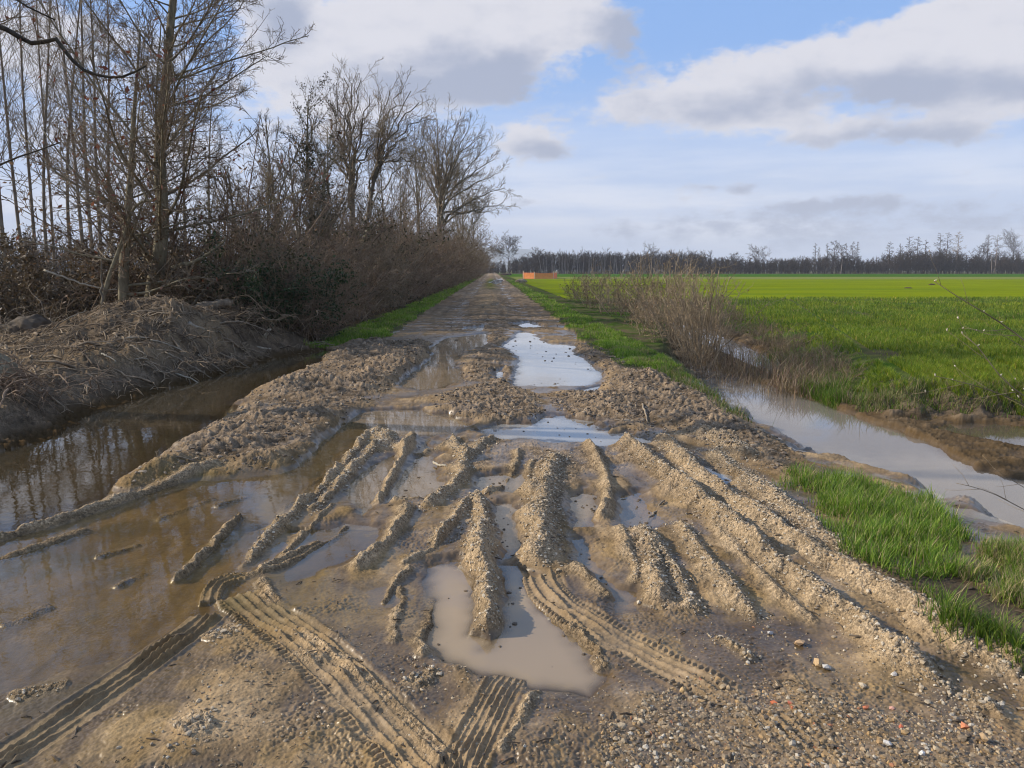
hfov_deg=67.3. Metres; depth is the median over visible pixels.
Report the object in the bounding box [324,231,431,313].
shrub
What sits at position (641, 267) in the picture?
willow bush
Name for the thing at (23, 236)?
woodland
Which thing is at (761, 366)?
reed clump
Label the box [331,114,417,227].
ash tree
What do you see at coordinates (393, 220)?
shrub
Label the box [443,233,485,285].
shrub
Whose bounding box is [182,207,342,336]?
shrub
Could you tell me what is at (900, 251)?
tree
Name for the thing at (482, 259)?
shrub
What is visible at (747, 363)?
reed clump
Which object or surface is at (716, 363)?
reed clump
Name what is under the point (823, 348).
scrub bush
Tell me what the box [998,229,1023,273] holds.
tree
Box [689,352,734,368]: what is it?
reed clump
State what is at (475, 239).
shrub
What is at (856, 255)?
tree
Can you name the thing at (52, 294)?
bramble bush
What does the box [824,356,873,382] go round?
scrub bush
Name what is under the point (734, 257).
tree
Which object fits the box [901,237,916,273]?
tree
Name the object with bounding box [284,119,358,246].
ash tree
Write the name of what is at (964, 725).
brick chip
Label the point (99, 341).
stick
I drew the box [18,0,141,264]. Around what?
bare tree
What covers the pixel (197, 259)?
fallen branch
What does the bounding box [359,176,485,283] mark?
shrub
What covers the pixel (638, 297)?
willow bush
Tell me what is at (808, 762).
gravel
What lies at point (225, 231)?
shrub
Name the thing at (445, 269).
shrub
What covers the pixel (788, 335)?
scrub bush
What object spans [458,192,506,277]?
ash tree
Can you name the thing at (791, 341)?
reed clump
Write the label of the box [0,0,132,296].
bare tree
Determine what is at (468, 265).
shrub
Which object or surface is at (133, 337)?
stick
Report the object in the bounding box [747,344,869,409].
grass tuft patch
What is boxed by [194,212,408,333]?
shrub
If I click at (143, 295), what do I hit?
bramble bush
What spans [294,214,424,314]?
shrub
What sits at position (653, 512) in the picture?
stick
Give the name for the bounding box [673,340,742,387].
willow bush
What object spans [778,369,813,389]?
reed clump
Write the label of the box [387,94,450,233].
ash tree
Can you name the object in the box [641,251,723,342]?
willow bush
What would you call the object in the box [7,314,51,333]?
rock
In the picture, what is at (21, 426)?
bank
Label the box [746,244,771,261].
tree
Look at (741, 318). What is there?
willow bush
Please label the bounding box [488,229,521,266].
tree
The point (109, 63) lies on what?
bare tree
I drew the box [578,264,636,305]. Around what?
willow bush
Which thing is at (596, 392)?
clods
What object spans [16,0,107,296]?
bare tree
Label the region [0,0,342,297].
alder tree
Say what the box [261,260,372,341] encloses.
shrub
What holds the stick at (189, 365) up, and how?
on the bank at (21, 426)
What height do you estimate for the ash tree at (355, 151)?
11.869 m
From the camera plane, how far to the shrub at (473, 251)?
75.90 m
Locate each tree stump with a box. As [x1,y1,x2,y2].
[0,353,21,386]
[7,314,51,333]
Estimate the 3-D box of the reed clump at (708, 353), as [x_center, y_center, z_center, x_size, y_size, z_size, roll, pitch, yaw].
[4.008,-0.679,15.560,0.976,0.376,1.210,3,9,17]
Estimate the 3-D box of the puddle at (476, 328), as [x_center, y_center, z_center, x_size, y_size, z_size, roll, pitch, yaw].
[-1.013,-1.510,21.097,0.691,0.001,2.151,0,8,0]
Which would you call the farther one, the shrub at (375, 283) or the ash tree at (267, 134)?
the ash tree at (267, 134)
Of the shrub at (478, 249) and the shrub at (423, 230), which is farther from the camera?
the shrub at (478, 249)
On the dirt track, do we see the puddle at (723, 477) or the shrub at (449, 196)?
the puddle at (723, 477)
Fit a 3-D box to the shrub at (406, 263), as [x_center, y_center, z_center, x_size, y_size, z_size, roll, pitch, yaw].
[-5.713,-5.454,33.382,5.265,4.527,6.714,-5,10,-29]
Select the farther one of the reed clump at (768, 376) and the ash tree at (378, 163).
the ash tree at (378, 163)
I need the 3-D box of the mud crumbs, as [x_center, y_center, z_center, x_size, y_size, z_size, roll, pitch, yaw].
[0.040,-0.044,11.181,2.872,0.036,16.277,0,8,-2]
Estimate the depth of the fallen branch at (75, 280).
14.82 m
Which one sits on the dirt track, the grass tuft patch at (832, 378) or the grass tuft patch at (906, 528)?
the grass tuft patch at (906, 528)
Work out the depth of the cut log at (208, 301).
14.97 m
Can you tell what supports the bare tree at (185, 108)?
on the bank at (21, 426)
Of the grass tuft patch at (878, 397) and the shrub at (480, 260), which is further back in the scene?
the shrub at (480, 260)
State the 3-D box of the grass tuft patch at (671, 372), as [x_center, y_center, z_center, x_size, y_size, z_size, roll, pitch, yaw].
[2.398,0.032,10.088,0.742,0.468,4.746,0,8,0]
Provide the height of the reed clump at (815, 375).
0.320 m
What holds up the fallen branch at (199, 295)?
on the bramble bush at (175, 254)
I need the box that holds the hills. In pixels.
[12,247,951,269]
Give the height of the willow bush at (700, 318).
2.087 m
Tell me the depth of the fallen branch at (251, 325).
14.08 m
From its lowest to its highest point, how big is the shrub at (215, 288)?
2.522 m
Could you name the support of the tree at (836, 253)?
on the field
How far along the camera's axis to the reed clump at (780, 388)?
11.73 m
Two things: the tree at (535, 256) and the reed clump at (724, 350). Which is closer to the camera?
the reed clump at (724, 350)
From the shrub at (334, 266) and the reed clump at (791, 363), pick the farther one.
the shrub at (334, 266)
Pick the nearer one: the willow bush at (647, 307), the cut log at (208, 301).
the cut log at (208, 301)
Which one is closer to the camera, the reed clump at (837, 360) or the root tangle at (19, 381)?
the root tangle at (19, 381)
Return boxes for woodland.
[0,213,294,276]
[484,261,506,273]
[506,248,715,273]
[694,247,1023,273]
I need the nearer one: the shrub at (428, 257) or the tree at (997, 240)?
the shrub at (428, 257)
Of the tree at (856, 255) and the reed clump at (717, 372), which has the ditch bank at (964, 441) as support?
the reed clump at (717, 372)
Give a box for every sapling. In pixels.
[87,177,174,304]
[99,249,109,304]
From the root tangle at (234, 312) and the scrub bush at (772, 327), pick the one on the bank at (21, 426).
the root tangle at (234, 312)
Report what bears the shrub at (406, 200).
on the bank at (21, 426)
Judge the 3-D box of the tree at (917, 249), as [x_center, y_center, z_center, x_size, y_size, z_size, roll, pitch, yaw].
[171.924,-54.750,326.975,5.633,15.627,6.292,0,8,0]
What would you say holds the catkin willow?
on the ditch bank at (964, 441)
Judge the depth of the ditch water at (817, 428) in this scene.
8.29 m
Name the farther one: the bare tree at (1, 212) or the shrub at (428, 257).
the shrub at (428, 257)
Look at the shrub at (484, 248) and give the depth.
131.43 m
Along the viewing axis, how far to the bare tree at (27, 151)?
29.90 m
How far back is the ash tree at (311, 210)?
22.23 m
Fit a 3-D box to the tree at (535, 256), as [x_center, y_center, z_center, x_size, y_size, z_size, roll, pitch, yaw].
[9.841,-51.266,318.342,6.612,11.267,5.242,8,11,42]
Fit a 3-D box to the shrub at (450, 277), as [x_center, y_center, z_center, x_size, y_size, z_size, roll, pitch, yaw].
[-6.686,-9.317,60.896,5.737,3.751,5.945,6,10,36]
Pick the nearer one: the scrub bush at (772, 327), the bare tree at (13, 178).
the scrub bush at (772, 327)
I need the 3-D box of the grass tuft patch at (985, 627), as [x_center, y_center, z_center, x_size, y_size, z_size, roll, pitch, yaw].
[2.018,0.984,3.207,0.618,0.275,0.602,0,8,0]
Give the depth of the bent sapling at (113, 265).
14.73 m
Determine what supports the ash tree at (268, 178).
on the bank at (21, 426)
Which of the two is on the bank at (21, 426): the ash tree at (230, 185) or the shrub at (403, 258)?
the ash tree at (230, 185)
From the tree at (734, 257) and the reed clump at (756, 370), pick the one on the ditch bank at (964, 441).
the reed clump at (756, 370)
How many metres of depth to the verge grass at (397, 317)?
21.93 m
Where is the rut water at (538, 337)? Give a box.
[429,281,585,360]
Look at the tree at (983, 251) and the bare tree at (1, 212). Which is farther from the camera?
the tree at (983, 251)
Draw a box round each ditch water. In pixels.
[0,336,327,527]
[670,320,1023,527]
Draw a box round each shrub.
[0,83,366,320]
[0,223,134,310]
[0,234,66,313]
[4,222,235,297]
[93,212,232,300]
[134,184,353,300]
[141,182,372,298]
[160,240,283,325]
[168,199,391,324]
[169,143,442,293]
[170,158,404,291]
[180,211,354,323]
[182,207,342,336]
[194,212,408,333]
[199,230,365,336]
[261,197,433,322]
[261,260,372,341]
[265,227,390,328]
[284,189,431,269]
[290,174,505,288]
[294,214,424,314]
[304,191,454,307]
[304,208,428,321]
[307,211,416,290]
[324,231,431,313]
[330,183,458,282]
[339,209,457,305]
[341,236,444,310]
[345,183,498,277]
[358,204,462,303]
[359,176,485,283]
[363,224,444,300]
[370,208,470,298]
[371,215,460,263]
[373,226,430,292]
[381,227,445,292]
[392,203,474,277]
[403,244,446,296]
[409,195,504,290]
[412,242,457,292]
[413,250,449,293]
[414,223,486,287]
[416,232,465,290]
[420,236,465,293]
[431,225,490,281]
[432,223,477,283]
[435,224,491,283]
[436,257,463,289]
[443,225,488,281]
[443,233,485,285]
[445,220,496,283]
[446,247,483,285]
[451,223,496,269]
[462,227,496,274]
[468,230,500,273]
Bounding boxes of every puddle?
[355,411,459,433]
[403,334,487,388]
[431,566,595,690]
[433,368,445,384]
[465,326,483,330]
[487,418,636,445]
[489,280,502,283]
[499,506,511,541]
[504,332,599,386]
[516,322,544,327]
[712,473,727,479]
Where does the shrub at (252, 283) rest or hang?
on the bank at (21, 426)
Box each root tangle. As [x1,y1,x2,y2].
[0,285,78,332]
[0,348,138,420]
[169,279,329,338]
[170,339,249,375]
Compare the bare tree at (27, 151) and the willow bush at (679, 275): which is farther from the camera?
the bare tree at (27, 151)
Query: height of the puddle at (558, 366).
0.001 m
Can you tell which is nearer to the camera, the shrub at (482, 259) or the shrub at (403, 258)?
the shrub at (403, 258)
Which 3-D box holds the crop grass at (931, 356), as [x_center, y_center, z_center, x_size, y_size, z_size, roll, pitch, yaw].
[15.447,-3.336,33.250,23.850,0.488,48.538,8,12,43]
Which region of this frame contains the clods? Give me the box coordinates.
[114,300,813,488]
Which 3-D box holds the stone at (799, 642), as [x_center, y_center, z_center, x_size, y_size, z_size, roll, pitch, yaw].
[1.236,1.109,3.303,0.041,0.024,0.044,4,9,24]
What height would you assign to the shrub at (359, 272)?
2.801 m
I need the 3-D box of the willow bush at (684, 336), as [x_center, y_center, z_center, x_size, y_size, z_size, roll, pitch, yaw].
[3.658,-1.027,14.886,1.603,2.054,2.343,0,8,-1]
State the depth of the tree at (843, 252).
325.27 m
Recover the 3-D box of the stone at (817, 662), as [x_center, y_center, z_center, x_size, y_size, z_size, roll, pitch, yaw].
[1.238,1.126,3.116,0.030,0.033,0.042,-8,12,-44]
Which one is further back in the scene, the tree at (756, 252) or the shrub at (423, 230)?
the tree at (756, 252)
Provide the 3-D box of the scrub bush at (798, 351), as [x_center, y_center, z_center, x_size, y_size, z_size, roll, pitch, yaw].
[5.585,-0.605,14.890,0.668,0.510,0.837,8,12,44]
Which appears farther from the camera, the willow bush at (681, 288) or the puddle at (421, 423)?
the willow bush at (681, 288)
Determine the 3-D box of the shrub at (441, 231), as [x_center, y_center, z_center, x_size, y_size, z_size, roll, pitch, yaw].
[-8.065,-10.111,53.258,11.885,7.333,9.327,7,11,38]
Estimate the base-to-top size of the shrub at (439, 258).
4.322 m
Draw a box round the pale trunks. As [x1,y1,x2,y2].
[538,255,662,273]
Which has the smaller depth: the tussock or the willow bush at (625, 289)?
the willow bush at (625, 289)
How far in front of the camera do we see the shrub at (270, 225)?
20.55 m
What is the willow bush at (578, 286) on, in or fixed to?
on the field
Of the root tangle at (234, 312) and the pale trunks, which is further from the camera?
the pale trunks
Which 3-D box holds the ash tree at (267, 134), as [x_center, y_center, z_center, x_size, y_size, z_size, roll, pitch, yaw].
[-9.133,-6.677,30.001,4.639,7.521,5.054,0,8,0]
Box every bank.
[0,281,330,455]
[665,310,1023,482]
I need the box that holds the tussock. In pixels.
[515,279,526,282]
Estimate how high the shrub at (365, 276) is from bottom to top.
3.798 m
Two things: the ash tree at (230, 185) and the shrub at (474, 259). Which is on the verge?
the shrub at (474, 259)
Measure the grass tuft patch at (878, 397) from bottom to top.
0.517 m
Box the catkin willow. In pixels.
[915,250,1023,531]
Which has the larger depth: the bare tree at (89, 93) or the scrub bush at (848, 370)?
the bare tree at (89, 93)
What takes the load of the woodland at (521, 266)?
on the field
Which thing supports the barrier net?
on the field
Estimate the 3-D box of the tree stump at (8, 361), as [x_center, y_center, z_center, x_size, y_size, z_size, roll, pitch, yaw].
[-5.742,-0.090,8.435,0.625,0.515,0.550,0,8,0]
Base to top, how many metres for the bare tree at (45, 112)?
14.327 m
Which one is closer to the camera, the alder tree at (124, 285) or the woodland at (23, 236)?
the alder tree at (124, 285)
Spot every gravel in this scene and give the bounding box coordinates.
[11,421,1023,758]
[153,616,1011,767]
[599,673,1023,767]
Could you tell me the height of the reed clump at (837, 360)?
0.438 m
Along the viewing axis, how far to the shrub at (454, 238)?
41.99 m
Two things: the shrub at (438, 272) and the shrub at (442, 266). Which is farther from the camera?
the shrub at (438, 272)
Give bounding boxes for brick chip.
[961,721,969,728]
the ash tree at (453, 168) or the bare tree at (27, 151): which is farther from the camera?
the ash tree at (453, 168)
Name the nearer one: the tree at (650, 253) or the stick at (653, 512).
the stick at (653, 512)
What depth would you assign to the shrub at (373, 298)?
22.76 m
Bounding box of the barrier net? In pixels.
[523,271,556,278]
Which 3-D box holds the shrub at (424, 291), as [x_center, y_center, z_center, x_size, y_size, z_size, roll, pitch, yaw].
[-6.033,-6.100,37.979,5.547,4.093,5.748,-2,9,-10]
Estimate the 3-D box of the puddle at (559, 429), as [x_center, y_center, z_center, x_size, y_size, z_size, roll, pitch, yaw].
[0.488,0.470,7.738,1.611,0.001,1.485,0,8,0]
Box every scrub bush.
[732,323,776,344]
[744,315,783,331]
[756,331,794,350]
[775,324,822,346]
[776,342,823,363]
[802,333,844,360]
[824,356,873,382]
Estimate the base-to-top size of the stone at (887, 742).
0.017 m
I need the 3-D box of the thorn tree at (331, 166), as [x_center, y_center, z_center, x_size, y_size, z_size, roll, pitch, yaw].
[-6.352,-5.657,26.966,2.509,6.292,2.284,0,8,0]
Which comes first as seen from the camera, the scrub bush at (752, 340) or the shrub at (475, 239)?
the scrub bush at (752, 340)
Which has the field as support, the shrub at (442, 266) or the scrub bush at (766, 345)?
the scrub bush at (766, 345)
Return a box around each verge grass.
[303,280,473,348]
[507,279,698,381]
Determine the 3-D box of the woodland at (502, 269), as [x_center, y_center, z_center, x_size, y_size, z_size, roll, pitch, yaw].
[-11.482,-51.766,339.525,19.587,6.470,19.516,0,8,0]
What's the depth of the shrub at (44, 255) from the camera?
19.43 m
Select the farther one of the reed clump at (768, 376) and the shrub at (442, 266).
the shrub at (442, 266)
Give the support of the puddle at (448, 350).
on the dirt track
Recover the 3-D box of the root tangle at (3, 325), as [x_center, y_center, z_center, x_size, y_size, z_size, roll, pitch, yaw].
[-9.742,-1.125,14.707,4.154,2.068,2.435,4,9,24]
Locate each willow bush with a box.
[560,271,594,301]
[564,273,624,308]
[564,275,596,298]
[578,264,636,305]
[580,258,646,315]
[594,260,660,311]
[607,270,704,346]
[607,277,660,321]
[614,280,679,329]
[615,250,708,327]
[628,250,687,319]
[636,279,741,355]
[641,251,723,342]
[657,261,786,361]
[658,260,745,349]
[658,279,741,378]
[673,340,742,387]
[728,303,755,322]
[748,319,769,336]
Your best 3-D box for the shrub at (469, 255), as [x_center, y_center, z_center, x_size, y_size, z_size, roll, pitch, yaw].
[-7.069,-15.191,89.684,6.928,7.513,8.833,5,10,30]
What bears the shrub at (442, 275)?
on the verge
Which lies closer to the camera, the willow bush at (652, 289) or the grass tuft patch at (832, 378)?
the grass tuft patch at (832, 378)
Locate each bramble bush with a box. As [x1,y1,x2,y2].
[0,227,77,321]
[0,228,106,322]
[28,223,179,316]
[84,237,255,307]
[132,237,321,324]
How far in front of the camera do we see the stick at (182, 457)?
6.15 m
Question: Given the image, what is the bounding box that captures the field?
[499,270,1023,417]
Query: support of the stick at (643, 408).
on the dirt track
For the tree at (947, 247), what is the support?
on the field
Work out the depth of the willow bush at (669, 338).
16.20 m
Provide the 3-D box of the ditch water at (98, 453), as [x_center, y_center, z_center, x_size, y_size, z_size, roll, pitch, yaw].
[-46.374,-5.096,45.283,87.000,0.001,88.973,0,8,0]
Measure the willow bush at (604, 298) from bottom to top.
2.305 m
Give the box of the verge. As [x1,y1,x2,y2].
[0,271,702,384]
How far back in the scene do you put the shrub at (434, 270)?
48.89 m
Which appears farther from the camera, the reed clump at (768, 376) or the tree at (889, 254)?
the tree at (889, 254)
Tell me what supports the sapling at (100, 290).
on the bank at (21, 426)
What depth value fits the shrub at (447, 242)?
61.07 m
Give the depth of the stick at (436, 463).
6.27 m
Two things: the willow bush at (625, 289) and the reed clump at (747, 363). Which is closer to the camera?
the reed clump at (747, 363)
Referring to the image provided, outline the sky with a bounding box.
[0,0,1023,265]
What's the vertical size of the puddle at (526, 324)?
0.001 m
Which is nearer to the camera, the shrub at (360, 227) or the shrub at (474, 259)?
the shrub at (360, 227)
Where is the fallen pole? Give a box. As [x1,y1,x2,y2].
[188,321,270,348]
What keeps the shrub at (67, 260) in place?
on the bank at (21, 426)
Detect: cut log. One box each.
[194,299,232,309]
[197,298,227,303]
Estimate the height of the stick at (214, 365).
0.395 m
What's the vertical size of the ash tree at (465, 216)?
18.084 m
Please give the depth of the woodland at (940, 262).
318.30 m
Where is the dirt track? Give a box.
[0,273,1023,767]
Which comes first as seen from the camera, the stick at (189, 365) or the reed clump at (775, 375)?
the stick at (189, 365)
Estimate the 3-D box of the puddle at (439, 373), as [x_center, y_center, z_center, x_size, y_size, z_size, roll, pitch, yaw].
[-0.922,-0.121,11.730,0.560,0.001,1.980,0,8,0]
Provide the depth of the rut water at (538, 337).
16.92 m
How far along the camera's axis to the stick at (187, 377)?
11.06 m
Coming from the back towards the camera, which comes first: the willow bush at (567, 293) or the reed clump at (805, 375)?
the willow bush at (567, 293)
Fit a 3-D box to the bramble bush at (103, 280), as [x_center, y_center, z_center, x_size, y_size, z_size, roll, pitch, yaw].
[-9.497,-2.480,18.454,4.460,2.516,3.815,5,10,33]
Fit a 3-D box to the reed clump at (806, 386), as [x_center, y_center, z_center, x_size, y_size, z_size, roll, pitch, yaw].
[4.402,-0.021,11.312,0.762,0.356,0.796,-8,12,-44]
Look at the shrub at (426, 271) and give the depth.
44.14 m
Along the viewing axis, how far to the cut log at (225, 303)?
14.85 m
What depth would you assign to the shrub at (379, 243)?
31.97 m
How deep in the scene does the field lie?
58.49 m
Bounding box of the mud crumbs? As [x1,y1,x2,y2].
[357,339,728,666]
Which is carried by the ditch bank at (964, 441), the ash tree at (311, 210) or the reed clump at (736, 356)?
the reed clump at (736, 356)
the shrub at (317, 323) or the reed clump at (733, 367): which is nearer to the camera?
the reed clump at (733, 367)
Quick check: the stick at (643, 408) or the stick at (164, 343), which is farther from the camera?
the stick at (164, 343)
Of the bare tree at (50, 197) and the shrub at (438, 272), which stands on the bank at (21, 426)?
the bare tree at (50, 197)
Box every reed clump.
[689,344,733,358]
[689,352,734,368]
[690,359,742,388]
[698,336,735,363]
[700,349,749,371]
[704,362,763,400]
[710,338,761,369]
[719,358,751,375]
[727,350,766,374]
[732,368,766,384]
[734,357,776,375]
[740,369,769,385]
[740,372,797,395]
[744,356,800,378]
[751,362,802,383]
[757,347,801,378]
[762,369,829,401]
[768,341,822,376]
[769,355,810,386]
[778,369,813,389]
[780,335,810,351]
[783,357,832,381]
[786,365,830,387]
[788,362,852,381]
[788,370,837,395]
[815,348,850,369]
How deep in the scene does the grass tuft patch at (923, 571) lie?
3.98 m
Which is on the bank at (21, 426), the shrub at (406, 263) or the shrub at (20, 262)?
the shrub at (20, 262)
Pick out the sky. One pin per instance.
(788, 128)
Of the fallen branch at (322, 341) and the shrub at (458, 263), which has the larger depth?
the shrub at (458, 263)
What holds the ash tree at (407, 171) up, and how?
on the bank at (21, 426)
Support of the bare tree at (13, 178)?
on the bank at (21, 426)
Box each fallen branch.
[43,269,118,291]
[170,238,229,269]
[191,260,270,305]
[220,306,285,345]
[306,338,334,345]
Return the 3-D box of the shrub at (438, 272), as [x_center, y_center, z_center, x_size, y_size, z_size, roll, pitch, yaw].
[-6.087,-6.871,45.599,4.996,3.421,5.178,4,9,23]
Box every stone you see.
[794,639,804,645]
[813,658,821,666]
[822,664,830,669]
[858,682,866,688]
[883,739,892,745]
[979,732,988,742]
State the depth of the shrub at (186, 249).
16.26 m
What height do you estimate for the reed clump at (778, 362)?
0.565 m
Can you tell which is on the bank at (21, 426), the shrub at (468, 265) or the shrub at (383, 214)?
the shrub at (383, 214)
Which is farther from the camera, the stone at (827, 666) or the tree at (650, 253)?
the tree at (650, 253)
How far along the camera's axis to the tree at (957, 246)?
317.78 m
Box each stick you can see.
[79,337,114,343]
[116,333,148,339]
[136,310,183,313]
[150,339,185,352]
[155,451,198,462]
[164,352,211,378]
[175,372,198,382]
[198,354,226,374]
[433,461,445,466]
[642,403,647,422]
[646,500,666,524]
[665,560,682,575]
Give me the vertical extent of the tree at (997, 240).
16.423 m
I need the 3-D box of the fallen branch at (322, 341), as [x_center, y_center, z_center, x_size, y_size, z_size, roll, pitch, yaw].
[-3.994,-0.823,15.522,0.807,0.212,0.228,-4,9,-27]
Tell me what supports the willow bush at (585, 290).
on the field
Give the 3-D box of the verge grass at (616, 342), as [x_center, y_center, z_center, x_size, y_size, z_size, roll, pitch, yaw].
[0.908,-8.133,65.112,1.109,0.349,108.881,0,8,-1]
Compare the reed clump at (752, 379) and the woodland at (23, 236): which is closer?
the reed clump at (752, 379)
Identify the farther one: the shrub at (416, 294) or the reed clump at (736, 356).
the shrub at (416, 294)
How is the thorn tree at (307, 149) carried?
on the bank at (21, 426)
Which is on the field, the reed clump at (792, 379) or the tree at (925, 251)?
the tree at (925, 251)
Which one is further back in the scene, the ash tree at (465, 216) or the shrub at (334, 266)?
the ash tree at (465, 216)
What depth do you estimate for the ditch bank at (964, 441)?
8.93 m
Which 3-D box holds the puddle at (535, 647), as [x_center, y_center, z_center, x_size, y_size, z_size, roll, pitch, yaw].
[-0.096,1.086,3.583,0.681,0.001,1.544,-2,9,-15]
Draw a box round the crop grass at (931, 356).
[674,295,1023,415]
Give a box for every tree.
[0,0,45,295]
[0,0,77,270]
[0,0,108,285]
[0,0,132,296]
[0,0,151,198]
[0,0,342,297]
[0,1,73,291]
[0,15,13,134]
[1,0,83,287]
[8,1,263,301]
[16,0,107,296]
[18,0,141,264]
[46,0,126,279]
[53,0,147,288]
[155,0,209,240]
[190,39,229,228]
[195,165,277,260]
[216,108,340,231]
[229,162,309,257]
[252,143,340,311]
[269,71,364,268]
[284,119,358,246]
[296,130,367,284]
[304,53,390,241]
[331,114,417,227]
[351,66,438,233]
[356,144,430,233]
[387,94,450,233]
[404,94,521,241]
[435,162,490,247]
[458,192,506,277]
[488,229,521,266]
[529,247,544,272]
[637,243,658,267]
[728,251,739,264]
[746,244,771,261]
[829,240,840,273]
[837,243,851,272]
[853,242,860,273]
[886,243,893,273]
[896,245,903,256]
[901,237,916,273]
[912,237,922,273]
[919,240,929,273]
[934,233,945,253]
[942,233,954,273]
[950,232,968,272]
[973,242,992,273]
[980,235,995,272]
[993,236,1004,273]
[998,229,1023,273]
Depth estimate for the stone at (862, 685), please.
2.93 m
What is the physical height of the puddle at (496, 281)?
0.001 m
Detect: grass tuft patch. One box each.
[653,357,773,422]
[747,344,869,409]
[772,459,1021,580]
[798,374,852,410]
[823,520,956,609]
[832,373,1023,419]
[908,565,1023,672]
[917,523,1023,607]
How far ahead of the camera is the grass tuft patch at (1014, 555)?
3.99 m
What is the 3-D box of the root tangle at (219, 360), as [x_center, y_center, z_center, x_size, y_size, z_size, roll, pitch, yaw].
[-4.981,-0.336,11.704,1.664,0.657,1.652,7,11,39]
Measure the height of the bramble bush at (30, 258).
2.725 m
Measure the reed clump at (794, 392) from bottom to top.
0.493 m
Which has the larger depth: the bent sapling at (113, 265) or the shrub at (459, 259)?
the shrub at (459, 259)
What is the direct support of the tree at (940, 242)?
on the field
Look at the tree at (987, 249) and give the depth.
320.07 m
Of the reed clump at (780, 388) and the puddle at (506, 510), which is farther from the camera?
the reed clump at (780, 388)
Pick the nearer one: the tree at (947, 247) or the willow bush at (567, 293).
the willow bush at (567, 293)
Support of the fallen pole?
on the bank at (21, 426)
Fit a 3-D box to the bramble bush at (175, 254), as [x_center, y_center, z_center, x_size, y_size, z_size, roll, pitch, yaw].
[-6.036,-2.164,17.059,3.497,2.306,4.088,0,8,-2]
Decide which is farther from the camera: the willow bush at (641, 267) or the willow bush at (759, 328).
the willow bush at (641, 267)
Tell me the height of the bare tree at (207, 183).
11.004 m
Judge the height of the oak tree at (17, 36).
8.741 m
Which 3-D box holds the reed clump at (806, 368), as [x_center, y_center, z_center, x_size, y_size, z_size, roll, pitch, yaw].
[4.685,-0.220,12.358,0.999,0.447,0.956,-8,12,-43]
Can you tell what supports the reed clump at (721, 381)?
on the ditch bank at (964, 441)
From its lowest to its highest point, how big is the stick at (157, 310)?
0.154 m
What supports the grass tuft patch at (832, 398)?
on the ditch bank at (964, 441)
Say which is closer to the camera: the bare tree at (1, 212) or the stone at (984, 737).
the stone at (984, 737)
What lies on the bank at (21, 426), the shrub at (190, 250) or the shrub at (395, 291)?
the shrub at (190, 250)
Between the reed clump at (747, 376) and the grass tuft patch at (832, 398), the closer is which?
the grass tuft patch at (832, 398)

